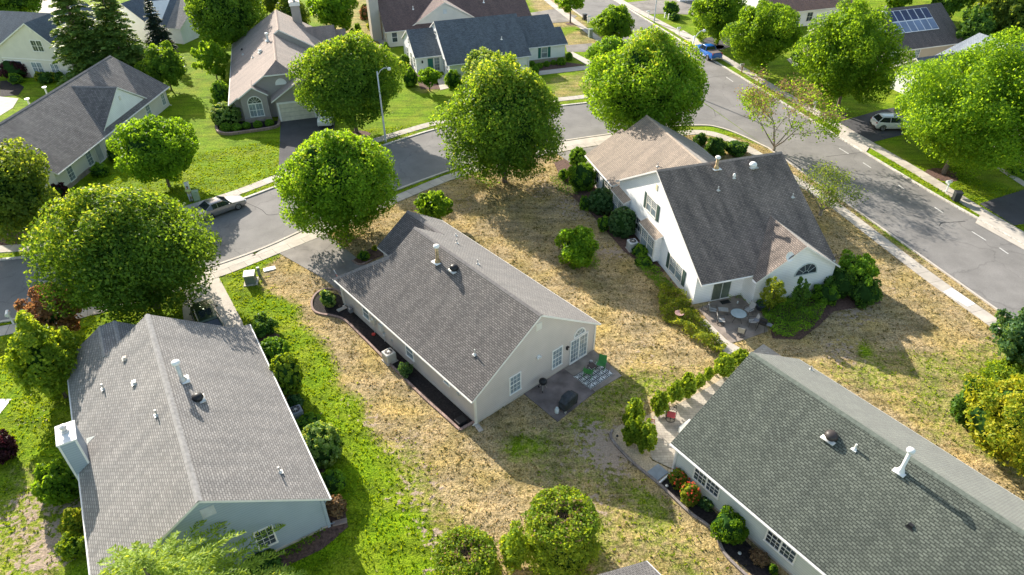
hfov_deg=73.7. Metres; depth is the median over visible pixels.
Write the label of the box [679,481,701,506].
rose bush
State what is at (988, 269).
road
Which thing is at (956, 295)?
new sidewalk slab
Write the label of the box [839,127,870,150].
driveway apron
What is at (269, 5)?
shade tree
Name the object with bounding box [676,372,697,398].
arborvitae
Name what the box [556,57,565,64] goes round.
shrub
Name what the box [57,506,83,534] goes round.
shrub
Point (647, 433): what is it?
arborvitae
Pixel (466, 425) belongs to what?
bed edging
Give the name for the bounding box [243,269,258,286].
transformer box
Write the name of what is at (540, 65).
shrub
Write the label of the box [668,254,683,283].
window
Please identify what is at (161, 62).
tree
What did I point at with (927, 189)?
curb
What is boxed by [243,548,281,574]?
shrub
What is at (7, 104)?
front walk
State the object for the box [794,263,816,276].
arched window
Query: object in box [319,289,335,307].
shrub
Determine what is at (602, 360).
patio chair
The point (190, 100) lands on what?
ground
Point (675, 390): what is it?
arborvitae
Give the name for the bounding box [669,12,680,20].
shrub
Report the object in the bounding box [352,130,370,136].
mulch ring
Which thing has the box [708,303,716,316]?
patio armchair
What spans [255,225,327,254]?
driveway apron
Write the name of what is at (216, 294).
driveway
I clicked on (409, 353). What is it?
window
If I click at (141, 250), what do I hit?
shade tree
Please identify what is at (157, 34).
spruce tree
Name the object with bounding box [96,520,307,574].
deciduous tree
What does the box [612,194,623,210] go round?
window
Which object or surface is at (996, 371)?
shrub
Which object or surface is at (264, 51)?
house
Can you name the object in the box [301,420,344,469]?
shrub
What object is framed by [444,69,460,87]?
shrub
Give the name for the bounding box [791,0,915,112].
maple tree
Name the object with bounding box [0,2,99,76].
house
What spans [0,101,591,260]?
curb
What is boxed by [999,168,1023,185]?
front walk
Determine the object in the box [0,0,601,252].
sidewalk
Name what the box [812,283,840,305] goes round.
shrub
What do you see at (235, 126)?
shrub
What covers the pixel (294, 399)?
shrub
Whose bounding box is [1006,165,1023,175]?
shrub
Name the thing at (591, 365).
side table
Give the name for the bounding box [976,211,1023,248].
driveway apron
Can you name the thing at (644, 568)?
house
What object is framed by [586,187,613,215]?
shrub
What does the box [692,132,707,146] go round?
shrub
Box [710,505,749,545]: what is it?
shrub
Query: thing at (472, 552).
topped evergreen
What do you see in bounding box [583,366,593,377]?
patio chair
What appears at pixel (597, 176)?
window
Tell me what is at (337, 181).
shade tree
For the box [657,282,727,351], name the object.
ground cover
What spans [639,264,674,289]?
ground cover
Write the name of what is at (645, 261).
shrub
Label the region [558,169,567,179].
shrub
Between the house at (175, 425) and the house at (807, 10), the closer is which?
the house at (175, 425)
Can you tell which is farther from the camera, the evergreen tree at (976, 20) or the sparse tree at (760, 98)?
the evergreen tree at (976, 20)
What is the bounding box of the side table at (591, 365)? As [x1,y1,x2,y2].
[587,362,596,368]
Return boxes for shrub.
[0,60,27,77]
[0,428,18,464]
[8,73,24,84]
[30,456,79,506]
[34,71,41,80]
[37,71,53,84]
[43,182,71,203]
[54,71,63,81]
[54,531,85,561]
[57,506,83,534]
[89,162,110,177]
[105,139,121,162]
[209,101,241,126]
[210,80,228,103]
[219,122,230,131]
[230,123,242,130]
[242,122,250,128]
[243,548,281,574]
[247,311,278,338]
[253,120,262,127]
[260,336,290,363]
[264,119,274,126]
[269,352,303,397]
[275,0,310,24]
[286,394,304,407]
[295,411,323,433]
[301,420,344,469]
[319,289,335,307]
[321,468,345,495]
[325,494,347,518]
[357,250,369,260]
[359,6,367,19]
[371,245,377,250]
[397,362,412,378]
[399,54,409,65]
[402,66,419,86]
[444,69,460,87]
[499,519,532,573]
[529,61,534,67]
[532,65,538,73]
[536,63,542,68]
[543,61,549,66]
[554,225,598,269]
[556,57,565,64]
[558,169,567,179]
[565,162,596,191]
[566,52,572,60]
[568,146,586,166]
[579,195,589,210]
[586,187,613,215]
[597,215,608,231]
[607,206,635,238]
[631,243,647,256]
[634,255,651,266]
[663,1,679,14]
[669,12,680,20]
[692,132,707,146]
[698,496,713,511]
[704,137,726,156]
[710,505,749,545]
[723,140,748,156]
[749,547,769,568]
[759,276,786,310]
[768,563,777,574]
[790,52,804,61]
[791,276,810,309]
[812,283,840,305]
[823,266,856,298]
[849,275,883,309]
[949,378,985,428]
[962,372,1023,476]
[978,357,1023,388]
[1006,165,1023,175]
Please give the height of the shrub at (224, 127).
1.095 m
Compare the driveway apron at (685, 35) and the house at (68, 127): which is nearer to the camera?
the house at (68, 127)
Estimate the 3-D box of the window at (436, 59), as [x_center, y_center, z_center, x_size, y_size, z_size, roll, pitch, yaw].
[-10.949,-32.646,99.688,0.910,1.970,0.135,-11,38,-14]
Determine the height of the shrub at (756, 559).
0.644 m
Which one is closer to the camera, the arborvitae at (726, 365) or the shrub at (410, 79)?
the arborvitae at (726, 365)
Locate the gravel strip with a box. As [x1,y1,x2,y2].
[612,424,670,480]
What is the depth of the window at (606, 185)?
68.29 m
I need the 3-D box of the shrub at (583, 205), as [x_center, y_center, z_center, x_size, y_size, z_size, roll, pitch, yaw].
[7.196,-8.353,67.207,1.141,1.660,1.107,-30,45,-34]
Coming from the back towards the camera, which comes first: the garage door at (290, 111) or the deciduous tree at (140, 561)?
the garage door at (290, 111)
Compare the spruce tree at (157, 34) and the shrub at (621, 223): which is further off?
the spruce tree at (157, 34)
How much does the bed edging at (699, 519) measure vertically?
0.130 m
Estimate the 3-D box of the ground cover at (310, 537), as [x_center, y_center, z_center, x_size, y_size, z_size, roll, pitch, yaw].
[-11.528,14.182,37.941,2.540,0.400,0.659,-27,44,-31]
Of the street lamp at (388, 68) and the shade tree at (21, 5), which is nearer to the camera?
the street lamp at (388, 68)
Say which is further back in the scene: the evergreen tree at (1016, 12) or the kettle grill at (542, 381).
the evergreen tree at (1016, 12)
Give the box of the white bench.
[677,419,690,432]
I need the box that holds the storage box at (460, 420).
[454,415,466,426]
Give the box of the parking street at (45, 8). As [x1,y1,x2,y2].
[36,0,59,12]
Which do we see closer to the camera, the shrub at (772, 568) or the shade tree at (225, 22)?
the shrub at (772, 568)
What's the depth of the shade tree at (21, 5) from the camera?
117.91 m
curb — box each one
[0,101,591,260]
[0,124,767,322]
[614,0,1023,244]
[767,147,1005,316]
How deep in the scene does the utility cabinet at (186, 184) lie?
70.92 m
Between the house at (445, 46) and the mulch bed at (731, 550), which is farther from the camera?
the house at (445, 46)
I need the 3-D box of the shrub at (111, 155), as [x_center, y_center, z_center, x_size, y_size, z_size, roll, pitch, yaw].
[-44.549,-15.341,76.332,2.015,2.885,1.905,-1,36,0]
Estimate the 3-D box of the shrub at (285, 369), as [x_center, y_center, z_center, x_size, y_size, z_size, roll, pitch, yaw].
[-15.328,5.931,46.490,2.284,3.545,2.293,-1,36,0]
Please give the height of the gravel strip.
0.001 m
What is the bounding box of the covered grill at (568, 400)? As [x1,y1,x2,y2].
[559,390,577,413]
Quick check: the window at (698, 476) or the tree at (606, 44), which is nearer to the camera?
the window at (698, 476)
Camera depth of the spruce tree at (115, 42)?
94.04 m
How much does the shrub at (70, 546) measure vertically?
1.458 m
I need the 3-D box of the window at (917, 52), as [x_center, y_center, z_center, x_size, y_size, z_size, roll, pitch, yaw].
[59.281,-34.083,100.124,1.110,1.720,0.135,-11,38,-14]
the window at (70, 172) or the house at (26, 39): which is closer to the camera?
the window at (70, 172)
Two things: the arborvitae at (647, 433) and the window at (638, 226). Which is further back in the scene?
the window at (638, 226)
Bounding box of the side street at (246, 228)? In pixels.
[0,102,759,319]
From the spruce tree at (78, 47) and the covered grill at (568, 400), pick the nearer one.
the covered grill at (568, 400)
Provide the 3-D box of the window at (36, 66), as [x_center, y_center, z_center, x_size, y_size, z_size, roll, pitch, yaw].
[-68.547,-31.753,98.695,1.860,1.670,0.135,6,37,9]
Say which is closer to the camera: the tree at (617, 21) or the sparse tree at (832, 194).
the sparse tree at (832, 194)
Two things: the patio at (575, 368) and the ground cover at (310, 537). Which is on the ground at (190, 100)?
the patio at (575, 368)
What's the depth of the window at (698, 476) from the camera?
39.47 m
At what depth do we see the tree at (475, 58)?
91.12 m
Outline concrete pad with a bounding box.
[0,399,10,412]
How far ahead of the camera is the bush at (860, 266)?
54.85 m
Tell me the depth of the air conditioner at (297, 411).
45.04 m
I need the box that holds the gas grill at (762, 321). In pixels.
[753,317,772,332]
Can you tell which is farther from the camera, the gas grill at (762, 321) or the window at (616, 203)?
the window at (616, 203)
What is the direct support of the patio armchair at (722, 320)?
on the patio at (727, 329)
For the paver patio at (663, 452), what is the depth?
45.30 m
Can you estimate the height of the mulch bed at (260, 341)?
0.001 m
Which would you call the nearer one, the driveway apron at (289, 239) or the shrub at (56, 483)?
the shrub at (56, 483)
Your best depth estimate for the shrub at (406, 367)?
48.47 m
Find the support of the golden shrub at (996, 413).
on the ground at (190, 100)
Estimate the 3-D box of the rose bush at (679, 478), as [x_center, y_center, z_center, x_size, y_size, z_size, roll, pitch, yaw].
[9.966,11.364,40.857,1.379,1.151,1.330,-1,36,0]
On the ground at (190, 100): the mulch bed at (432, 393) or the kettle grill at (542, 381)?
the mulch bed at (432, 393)
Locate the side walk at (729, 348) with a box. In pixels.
[703,319,739,353]
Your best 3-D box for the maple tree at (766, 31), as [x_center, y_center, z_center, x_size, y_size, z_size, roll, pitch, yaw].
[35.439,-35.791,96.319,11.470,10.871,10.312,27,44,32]
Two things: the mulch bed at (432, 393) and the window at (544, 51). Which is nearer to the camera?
the mulch bed at (432, 393)
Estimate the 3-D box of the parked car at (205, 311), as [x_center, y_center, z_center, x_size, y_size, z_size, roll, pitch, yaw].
[-23.723,2.275,52.997,2.180,1.752,4.515,-20,41,-25]
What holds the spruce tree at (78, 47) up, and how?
on the ground at (190, 100)
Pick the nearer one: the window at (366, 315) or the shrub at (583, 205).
the window at (366, 315)
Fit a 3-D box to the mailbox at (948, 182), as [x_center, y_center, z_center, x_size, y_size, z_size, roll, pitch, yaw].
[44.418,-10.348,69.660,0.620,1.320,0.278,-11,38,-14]
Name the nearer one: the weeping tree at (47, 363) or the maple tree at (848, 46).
the weeping tree at (47, 363)
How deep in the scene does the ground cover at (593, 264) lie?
59.91 m
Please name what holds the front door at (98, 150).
in the house at (68, 127)
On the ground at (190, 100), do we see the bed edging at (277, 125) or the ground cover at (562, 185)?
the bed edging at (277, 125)
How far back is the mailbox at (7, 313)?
53.16 m
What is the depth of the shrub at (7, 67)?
98.32 m
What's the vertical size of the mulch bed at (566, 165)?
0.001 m
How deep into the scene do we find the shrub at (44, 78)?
97.02 m
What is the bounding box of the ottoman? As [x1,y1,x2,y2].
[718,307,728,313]
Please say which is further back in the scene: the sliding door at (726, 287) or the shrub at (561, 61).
the shrub at (561, 61)
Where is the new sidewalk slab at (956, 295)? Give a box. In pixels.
[944,288,974,305]
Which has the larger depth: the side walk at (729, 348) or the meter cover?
the meter cover
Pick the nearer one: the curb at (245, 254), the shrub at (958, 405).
the shrub at (958, 405)
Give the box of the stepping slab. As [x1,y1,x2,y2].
[647,464,668,479]
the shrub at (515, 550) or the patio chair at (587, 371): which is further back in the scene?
the patio chair at (587, 371)
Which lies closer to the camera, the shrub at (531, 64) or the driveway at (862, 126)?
the driveway at (862, 126)
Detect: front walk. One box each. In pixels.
[0,97,17,114]
[438,75,448,89]
[539,52,589,74]
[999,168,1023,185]
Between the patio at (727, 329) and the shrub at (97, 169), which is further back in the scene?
the shrub at (97, 169)
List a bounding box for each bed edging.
[215,119,280,134]
[310,287,459,430]
[351,259,372,264]
[460,421,474,430]
[609,429,747,574]
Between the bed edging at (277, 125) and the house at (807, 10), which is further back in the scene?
the house at (807, 10)
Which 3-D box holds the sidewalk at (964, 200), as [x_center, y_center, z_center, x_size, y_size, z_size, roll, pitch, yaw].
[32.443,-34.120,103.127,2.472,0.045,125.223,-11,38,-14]
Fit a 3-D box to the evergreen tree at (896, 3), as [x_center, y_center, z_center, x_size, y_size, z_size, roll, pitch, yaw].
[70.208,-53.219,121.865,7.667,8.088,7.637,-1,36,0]
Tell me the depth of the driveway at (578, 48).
109.12 m
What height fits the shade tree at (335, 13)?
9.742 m
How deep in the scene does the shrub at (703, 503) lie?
39.60 m
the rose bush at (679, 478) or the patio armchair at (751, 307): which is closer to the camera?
the rose bush at (679, 478)
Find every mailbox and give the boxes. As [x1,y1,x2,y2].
[5,310,14,323]
[945,180,952,190]
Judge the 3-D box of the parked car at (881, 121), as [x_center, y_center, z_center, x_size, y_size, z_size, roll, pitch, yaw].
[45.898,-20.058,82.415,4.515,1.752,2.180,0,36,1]
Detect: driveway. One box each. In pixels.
[182,277,242,327]
[279,117,335,170]
[280,235,364,295]
[531,9,576,22]
[558,146,596,162]
[566,43,594,51]
[621,0,693,14]
[699,34,740,49]
[839,106,904,141]
[980,190,1023,224]
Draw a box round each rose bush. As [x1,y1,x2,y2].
[667,467,690,489]
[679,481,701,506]
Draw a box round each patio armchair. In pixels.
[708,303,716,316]
[716,311,725,325]
[737,326,746,337]
[744,300,756,314]
[747,314,760,327]
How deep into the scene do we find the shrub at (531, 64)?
101.34 m
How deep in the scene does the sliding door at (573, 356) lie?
49.34 m
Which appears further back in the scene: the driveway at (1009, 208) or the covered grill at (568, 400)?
the driveway at (1009, 208)
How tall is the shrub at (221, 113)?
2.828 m
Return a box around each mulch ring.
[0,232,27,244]
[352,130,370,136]
[824,110,846,118]
[925,168,957,180]
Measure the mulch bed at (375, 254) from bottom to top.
0.001 m
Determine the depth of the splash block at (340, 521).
39.05 m
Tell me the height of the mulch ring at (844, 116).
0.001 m
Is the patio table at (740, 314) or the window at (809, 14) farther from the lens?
the window at (809, 14)
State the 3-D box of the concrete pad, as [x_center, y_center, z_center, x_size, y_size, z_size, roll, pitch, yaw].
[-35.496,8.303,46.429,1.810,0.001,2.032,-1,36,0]
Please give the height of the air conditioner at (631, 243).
0.950 m
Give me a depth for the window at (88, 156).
74.99 m
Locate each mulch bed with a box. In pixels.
[0,80,23,95]
[218,121,277,131]
[257,332,324,476]
[277,510,347,573]
[313,293,471,427]
[354,249,383,262]
[412,67,439,88]
[531,62,584,70]
[554,159,664,273]
[661,475,778,574]
[766,295,880,338]
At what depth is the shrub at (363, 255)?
60.42 m
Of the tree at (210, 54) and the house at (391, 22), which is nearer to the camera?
the tree at (210, 54)
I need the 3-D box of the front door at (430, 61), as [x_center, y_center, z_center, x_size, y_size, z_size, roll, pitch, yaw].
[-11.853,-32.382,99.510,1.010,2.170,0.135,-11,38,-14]
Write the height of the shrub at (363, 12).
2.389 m
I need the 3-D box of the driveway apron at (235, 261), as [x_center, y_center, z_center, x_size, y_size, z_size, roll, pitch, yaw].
[-26.064,-1.622,59.734,7.719,0.001,1.027,-24,42,-28]
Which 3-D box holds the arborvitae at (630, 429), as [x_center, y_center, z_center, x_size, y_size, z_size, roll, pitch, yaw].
[7.527,8.930,42.741,1.354,2.850,1.317,-1,36,0]
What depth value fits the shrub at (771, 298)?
52.61 m
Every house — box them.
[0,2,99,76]
[0,55,169,188]
[55,314,334,574]
[116,0,199,43]
[228,0,345,122]
[332,210,600,425]
[366,0,531,46]
[401,13,567,78]
[585,115,840,303]
[598,561,660,574]
[669,352,1023,574]
[744,0,853,26]
[803,3,963,68]
[891,33,1023,93]
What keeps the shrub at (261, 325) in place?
on the mulch bed at (260, 341)
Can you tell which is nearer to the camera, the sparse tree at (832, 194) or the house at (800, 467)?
the house at (800, 467)
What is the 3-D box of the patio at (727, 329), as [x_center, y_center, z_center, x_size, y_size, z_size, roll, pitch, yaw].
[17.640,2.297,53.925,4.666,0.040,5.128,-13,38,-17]
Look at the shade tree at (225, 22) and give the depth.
100.23 m
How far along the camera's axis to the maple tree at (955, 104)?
65.59 m
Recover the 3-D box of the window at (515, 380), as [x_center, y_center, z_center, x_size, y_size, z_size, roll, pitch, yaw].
[0.213,6.459,45.979,1.090,1.640,0.135,-27,44,-32]
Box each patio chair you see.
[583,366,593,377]
[596,354,606,370]
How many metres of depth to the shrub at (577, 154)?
74.43 m
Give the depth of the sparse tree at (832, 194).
64.70 m
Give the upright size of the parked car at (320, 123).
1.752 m
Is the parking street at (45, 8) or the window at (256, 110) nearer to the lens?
the window at (256, 110)
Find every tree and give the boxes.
[0,0,46,12]
[0,136,60,244]
[0,309,81,404]
[13,282,86,333]
[18,183,221,324]
[48,0,108,84]
[87,0,148,74]
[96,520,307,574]
[105,113,199,186]
[134,40,185,90]
[143,0,177,51]
[183,0,267,48]
[190,39,230,79]
[261,0,284,14]
[272,128,401,248]
[285,29,408,132]
[305,0,358,30]
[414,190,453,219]
[418,67,442,90]
[428,50,566,188]
[461,46,502,81]
[554,0,584,22]
[578,23,708,136]
[584,35,624,70]
[589,4,634,38]
[688,0,747,45]
[719,0,803,72]
[734,64,850,150]
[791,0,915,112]
[791,158,868,215]
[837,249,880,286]
[885,0,912,7]
[885,25,1023,180]
[931,0,976,17]
[955,4,998,40]
[967,0,982,13]
[972,0,1020,34]
[989,307,1023,364]
[992,0,1023,42]
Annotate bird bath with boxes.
[675,310,683,319]
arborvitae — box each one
[621,397,645,425]
[621,413,641,445]
[635,418,657,454]
[650,389,670,417]
[666,379,684,403]
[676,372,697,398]
[695,372,705,388]
[704,366,714,380]
[713,352,737,377]
[730,348,749,365]
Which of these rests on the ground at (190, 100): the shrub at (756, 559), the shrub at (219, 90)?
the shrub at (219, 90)
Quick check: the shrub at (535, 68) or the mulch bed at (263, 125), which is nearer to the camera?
the mulch bed at (263, 125)
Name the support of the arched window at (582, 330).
in the house at (474, 331)
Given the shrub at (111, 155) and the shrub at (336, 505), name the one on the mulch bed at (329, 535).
the shrub at (336, 505)
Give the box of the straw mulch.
[633,351,749,457]
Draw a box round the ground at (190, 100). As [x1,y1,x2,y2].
[0,0,1023,574]
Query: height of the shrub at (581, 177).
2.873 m
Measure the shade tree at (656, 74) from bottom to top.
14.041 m
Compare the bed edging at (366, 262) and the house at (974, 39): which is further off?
the house at (974, 39)
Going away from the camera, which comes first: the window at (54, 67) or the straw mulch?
the straw mulch
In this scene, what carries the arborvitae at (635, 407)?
on the straw mulch
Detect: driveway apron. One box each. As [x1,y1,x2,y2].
[204,253,257,273]
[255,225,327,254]
[555,134,611,146]
[676,30,705,44]
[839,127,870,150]
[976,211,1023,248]
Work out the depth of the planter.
54.34 m
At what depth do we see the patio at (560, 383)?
47.31 m
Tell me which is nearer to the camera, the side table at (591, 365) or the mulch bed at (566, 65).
the side table at (591, 365)
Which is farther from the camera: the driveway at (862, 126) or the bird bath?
the driveway at (862, 126)
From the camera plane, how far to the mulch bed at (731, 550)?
37.65 m
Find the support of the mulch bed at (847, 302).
on the ground at (190, 100)
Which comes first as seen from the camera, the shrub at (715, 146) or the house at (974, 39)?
the shrub at (715, 146)
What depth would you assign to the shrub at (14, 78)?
97.19 m
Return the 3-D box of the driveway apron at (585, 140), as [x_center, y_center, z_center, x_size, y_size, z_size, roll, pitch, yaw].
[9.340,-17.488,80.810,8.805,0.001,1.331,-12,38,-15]
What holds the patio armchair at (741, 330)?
on the patio at (727, 329)
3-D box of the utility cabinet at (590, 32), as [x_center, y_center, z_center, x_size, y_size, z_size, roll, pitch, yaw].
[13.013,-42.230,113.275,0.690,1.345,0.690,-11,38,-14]
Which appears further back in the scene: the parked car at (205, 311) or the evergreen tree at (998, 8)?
the evergreen tree at (998, 8)
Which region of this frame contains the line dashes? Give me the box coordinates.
[726,77,1008,253]
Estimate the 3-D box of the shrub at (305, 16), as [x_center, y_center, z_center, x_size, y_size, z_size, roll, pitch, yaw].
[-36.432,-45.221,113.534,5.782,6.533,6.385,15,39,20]
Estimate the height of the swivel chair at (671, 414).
1.002 m
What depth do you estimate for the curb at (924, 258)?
61.34 m
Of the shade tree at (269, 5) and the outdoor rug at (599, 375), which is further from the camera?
the shade tree at (269, 5)
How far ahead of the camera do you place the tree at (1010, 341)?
46.61 m
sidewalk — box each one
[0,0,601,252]
[0,130,999,335]
[617,0,1023,235]
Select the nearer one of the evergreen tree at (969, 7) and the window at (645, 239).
the window at (645, 239)
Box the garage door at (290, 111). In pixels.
[279,101,314,120]
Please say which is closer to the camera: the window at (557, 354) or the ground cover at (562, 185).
the window at (557, 354)
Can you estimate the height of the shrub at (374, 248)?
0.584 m
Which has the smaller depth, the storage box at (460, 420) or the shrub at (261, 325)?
the storage box at (460, 420)
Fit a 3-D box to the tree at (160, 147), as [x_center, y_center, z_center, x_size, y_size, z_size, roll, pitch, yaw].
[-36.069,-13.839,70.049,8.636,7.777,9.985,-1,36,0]
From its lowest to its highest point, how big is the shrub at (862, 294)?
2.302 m
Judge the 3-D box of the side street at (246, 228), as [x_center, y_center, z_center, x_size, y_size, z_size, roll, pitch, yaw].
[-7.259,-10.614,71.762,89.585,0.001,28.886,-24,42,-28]
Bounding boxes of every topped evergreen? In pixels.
[429,524,502,574]
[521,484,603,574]
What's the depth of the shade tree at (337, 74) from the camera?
77.03 m
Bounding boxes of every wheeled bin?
[582,13,586,19]
[950,190,963,201]
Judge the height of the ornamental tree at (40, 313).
4.972 m
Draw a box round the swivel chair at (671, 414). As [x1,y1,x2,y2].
[666,403,676,422]
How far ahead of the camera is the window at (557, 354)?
48.03 m
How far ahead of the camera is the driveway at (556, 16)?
124.31 m
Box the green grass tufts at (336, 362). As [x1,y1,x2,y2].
[0,124,1021,574]
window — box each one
[29,40,44,51]
[30,62,44,72]
[49,63,60,72]
[65,165,76,182]
[85,151,94,166]
[145,104,151,115]
[160,93,166,105]
[247,96,261,104]
[248,103,264,117]
[253,524,278,550]
[362,307,370,321]
[391,32,397,42]
[405,345,414,361]
[434,57,439,70]
[509,371,521,395]
[541,47,547,57]
[551,345,562,369]
[574,327,585,338]
[595,169,599,184]
[604,181,610,188]
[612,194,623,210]
[635,215,641,233]
[639,228,654,258]
[645,193,656,219]
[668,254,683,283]
[691,467,720,499]
[763,529,797,565]
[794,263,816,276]
[805,12,813,21]
[913,49,920,58]
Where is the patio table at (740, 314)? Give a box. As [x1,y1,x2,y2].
[730,308,746,323]
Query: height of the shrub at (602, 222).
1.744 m
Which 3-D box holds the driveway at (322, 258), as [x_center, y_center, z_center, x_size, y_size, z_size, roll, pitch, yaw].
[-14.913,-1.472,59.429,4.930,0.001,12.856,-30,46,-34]
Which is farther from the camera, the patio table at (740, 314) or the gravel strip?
the patio table at (740, 314)
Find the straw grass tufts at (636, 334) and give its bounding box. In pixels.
[0,134,1023,574]
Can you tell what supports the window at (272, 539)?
in the house at (175, 425)
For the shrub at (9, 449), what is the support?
on the ground at (190, 100)
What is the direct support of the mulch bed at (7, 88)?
on the ground at (190, 100)
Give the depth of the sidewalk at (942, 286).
62.05 m
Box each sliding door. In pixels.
[569,331,588,364]
[709,281,732,301]
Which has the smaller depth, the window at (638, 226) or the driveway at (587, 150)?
the window at (638, 226)
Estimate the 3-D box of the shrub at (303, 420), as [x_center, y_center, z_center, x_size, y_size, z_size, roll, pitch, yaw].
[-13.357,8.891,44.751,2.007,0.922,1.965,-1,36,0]
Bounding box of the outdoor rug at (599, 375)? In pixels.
[573,361,613,388]
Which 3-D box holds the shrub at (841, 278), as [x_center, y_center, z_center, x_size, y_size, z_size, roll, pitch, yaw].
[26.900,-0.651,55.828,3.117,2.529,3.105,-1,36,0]
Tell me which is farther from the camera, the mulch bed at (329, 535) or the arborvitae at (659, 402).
the arborvitae at (659, 402)
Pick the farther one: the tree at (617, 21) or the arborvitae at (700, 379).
the tree at (617, 21)
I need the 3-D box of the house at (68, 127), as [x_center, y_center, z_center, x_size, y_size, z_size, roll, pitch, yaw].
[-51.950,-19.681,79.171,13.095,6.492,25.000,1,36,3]
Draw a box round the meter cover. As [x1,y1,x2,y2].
[263,266,275,271]
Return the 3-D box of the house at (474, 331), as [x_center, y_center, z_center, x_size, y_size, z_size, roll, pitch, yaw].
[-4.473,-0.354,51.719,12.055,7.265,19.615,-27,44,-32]
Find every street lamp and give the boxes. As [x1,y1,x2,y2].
[376,66,390,141]
[653,0,656,22]
[691,29,705,56]
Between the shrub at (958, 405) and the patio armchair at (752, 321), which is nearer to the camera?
the shrub at (958, 405)
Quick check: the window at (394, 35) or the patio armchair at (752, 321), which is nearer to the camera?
the patio armchair at (752, 321)
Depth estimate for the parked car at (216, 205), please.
66.83 m
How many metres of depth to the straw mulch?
47.22 m
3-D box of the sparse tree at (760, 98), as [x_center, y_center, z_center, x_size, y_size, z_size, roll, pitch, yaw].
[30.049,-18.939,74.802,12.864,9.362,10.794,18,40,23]
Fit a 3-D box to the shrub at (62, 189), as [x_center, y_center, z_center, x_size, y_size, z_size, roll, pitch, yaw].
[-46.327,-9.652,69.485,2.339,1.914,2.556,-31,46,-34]
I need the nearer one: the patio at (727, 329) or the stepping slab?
the stepping slab
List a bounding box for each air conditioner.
[290,404,303,419]
[381,347,397,365]
[625,238,638,252]
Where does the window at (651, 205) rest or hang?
in the house at (709, 227)
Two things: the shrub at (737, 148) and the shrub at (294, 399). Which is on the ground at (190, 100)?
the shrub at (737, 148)
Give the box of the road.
[573,0,1023,317]
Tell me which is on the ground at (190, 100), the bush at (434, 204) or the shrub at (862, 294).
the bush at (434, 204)
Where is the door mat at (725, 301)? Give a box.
[720,299,730,303]
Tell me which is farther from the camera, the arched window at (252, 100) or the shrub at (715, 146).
the arched window at (252, 100)
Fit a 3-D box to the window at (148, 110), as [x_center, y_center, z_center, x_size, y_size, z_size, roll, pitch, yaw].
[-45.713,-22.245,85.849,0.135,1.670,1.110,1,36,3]
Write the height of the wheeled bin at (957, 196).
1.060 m
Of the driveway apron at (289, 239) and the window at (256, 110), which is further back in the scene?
the window at (256, 110)
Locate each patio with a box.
[524,369,594,421]
[564,350,621,391]
[650,344,780,467]
[698,295,767,342]
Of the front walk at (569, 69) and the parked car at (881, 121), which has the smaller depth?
the parked car at (881, 121)
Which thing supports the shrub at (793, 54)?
on the ground at (190, 100)
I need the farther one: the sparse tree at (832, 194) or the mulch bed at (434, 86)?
the mulch bed at (434, 86)
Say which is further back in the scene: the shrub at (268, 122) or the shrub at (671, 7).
the shrub at (671, 7)
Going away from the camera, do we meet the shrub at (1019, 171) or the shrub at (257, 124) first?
the shrub at (1019, 171)
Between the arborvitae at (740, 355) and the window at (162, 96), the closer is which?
the arborvitae at (740, 355)
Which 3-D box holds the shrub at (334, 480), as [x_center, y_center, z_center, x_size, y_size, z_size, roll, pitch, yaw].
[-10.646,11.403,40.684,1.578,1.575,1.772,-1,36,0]
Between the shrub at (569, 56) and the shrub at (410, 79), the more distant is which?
the shrub at (569, 56)
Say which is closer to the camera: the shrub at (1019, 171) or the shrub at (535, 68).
the shrub at (1019, 171)
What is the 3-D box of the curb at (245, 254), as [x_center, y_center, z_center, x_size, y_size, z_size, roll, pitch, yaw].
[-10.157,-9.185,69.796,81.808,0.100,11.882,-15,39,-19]
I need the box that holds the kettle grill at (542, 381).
[538,378,546,392]
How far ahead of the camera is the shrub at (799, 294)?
52.92 m
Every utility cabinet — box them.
[183,181,189,188]
[191,189,199,201]
[588,28,592,37]
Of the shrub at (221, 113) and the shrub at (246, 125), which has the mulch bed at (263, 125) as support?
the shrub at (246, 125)
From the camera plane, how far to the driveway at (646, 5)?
129.21 m
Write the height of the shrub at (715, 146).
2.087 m
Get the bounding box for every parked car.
[189,299,224,325]
[192,194,245,219]
[316,110,333,126]
[694,43,722,59]
[870,112,909,130]
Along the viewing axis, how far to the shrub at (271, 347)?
49.53 m
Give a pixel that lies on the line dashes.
(903, 188)
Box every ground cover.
[284,528,325,557]
[550,176,577,194]
[589,251,599,268]
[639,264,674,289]
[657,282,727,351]
[762,290,826,336]
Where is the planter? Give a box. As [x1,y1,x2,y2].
[756,299,765,310]
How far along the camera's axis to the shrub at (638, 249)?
60.33 m
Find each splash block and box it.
[332,518,346,525]
[336,306,346,311]
[473,423,482,431]
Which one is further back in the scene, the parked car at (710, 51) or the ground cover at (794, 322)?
the parked car at (710, 51)
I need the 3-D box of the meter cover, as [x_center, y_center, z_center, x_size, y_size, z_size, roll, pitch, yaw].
[-21.208,-1.620,59.691,1.000,0.080,0.500,-16,39,-20]
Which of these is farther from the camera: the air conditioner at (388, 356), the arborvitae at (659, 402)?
the air conditioner at (388, 356)
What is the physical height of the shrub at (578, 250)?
3.939 m
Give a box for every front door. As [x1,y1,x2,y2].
[94,143,105,162]
[427,58,433,69]
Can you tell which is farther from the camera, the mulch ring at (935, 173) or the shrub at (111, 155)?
the shrub at (111, 155)

